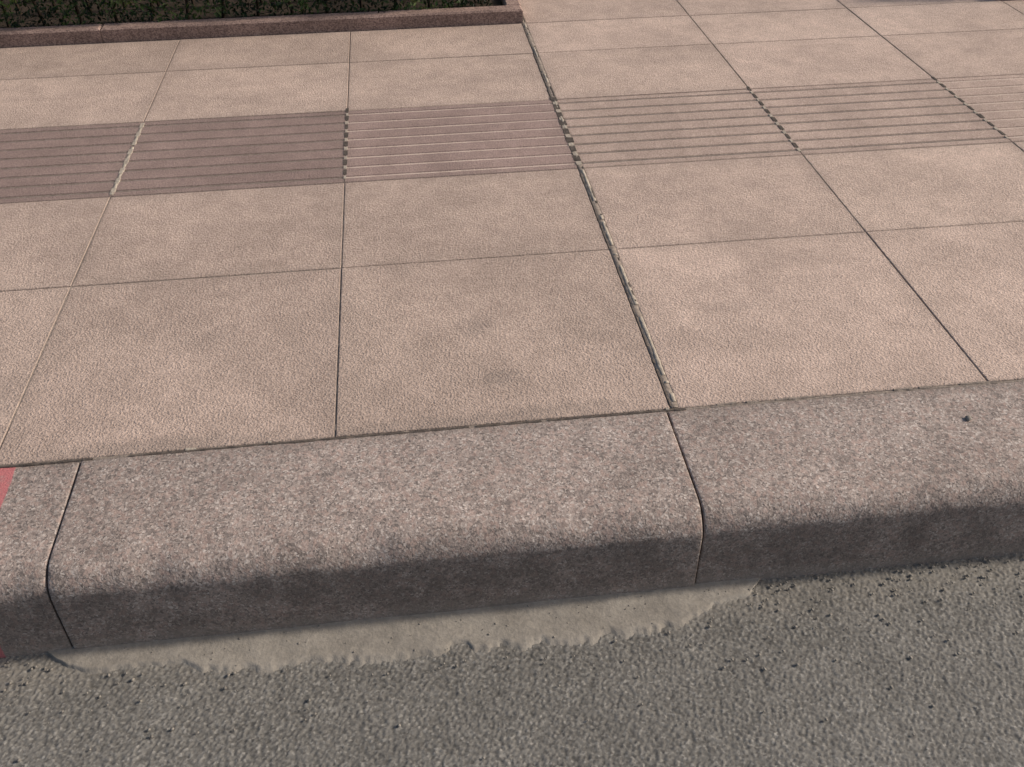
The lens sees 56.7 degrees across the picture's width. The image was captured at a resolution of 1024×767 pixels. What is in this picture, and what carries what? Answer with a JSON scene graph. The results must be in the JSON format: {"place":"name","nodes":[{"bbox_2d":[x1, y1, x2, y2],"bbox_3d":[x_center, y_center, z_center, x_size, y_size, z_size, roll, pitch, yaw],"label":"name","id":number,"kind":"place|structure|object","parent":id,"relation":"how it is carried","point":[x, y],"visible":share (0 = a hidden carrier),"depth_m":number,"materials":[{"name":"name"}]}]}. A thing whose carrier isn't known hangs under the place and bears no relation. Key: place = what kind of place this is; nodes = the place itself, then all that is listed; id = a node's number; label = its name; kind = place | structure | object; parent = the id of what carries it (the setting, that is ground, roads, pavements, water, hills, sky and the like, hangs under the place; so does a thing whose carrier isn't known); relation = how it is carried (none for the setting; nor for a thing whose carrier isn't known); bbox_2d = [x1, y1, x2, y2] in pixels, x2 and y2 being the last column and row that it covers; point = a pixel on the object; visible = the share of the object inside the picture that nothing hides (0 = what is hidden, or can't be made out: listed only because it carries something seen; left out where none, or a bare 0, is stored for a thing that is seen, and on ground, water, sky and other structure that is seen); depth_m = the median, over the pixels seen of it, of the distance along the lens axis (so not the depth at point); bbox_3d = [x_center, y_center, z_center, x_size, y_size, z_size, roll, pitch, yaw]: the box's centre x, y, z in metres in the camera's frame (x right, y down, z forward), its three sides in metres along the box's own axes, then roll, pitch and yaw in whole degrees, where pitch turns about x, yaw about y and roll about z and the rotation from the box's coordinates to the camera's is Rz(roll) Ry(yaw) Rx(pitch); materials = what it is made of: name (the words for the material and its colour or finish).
{"place":"outdoors","nodes":[
{"label":"outdoors","id":0,"kind":"place"},
{"bbox_2d":[0,0,1023,467],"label":"pavement","id":1,"kind":"structure","parent":0,"point":[552,210],"depth_m":2.22,"materials":[{"name":"stone"}]},
{"bbox_2d":[0,0,522,47],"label":"planter border","id":2,"kind":"object","parent":1,"relation":"on","point":[497,12],"visible":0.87,"depth_m":3.25,"materials":[{"name":"stone"}]},
{"bbox_2d":[0,0,493,27],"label":"hedge","id":3,"kind":"object","parent":2,"relation":"on","point":[224,11],"visible":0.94,"depth_m":3.25,"materials":[{"name":"green plant"}]},
{"bbox_2d":[0,553,1023,766],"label":"road","id":4,"kind":"structure","parent":0,"point":[703,708],"depth_m":1.44,"materials":[{"name":"grey asphalt"}]},
{"bbox_2d":[47,578,759,674],"bbox_3d":[-0.153,0.410,1.517,1.170,0.011,0.106,-5,39,-5],"label":"cement patch","id":5,"kind":"object","parent":4,"relation":"on","point":[367,641],"visible":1,"depth_m":1.52,"materials":[{"name":"grey concrete"}]},
{"bbox_2d":[1,558,1023,766],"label":"grit","id":6,"kind":"object","parent":4,"relation":"on","point":[615,640],"visible":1,"depth_m":1.52,"materials":[{"name":"gravel"}]},
{"label":"ground","id":7,"kind":"structure","parent":0,"visible":0},
{"bbox_2d":[0,381,1023,657],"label":"kerb","id":8,"kind":"structure","parent":7,"relation":"on","point":[162,547],"depth_m":1.54,"materials":[{"name":"concrete"}]}
]}

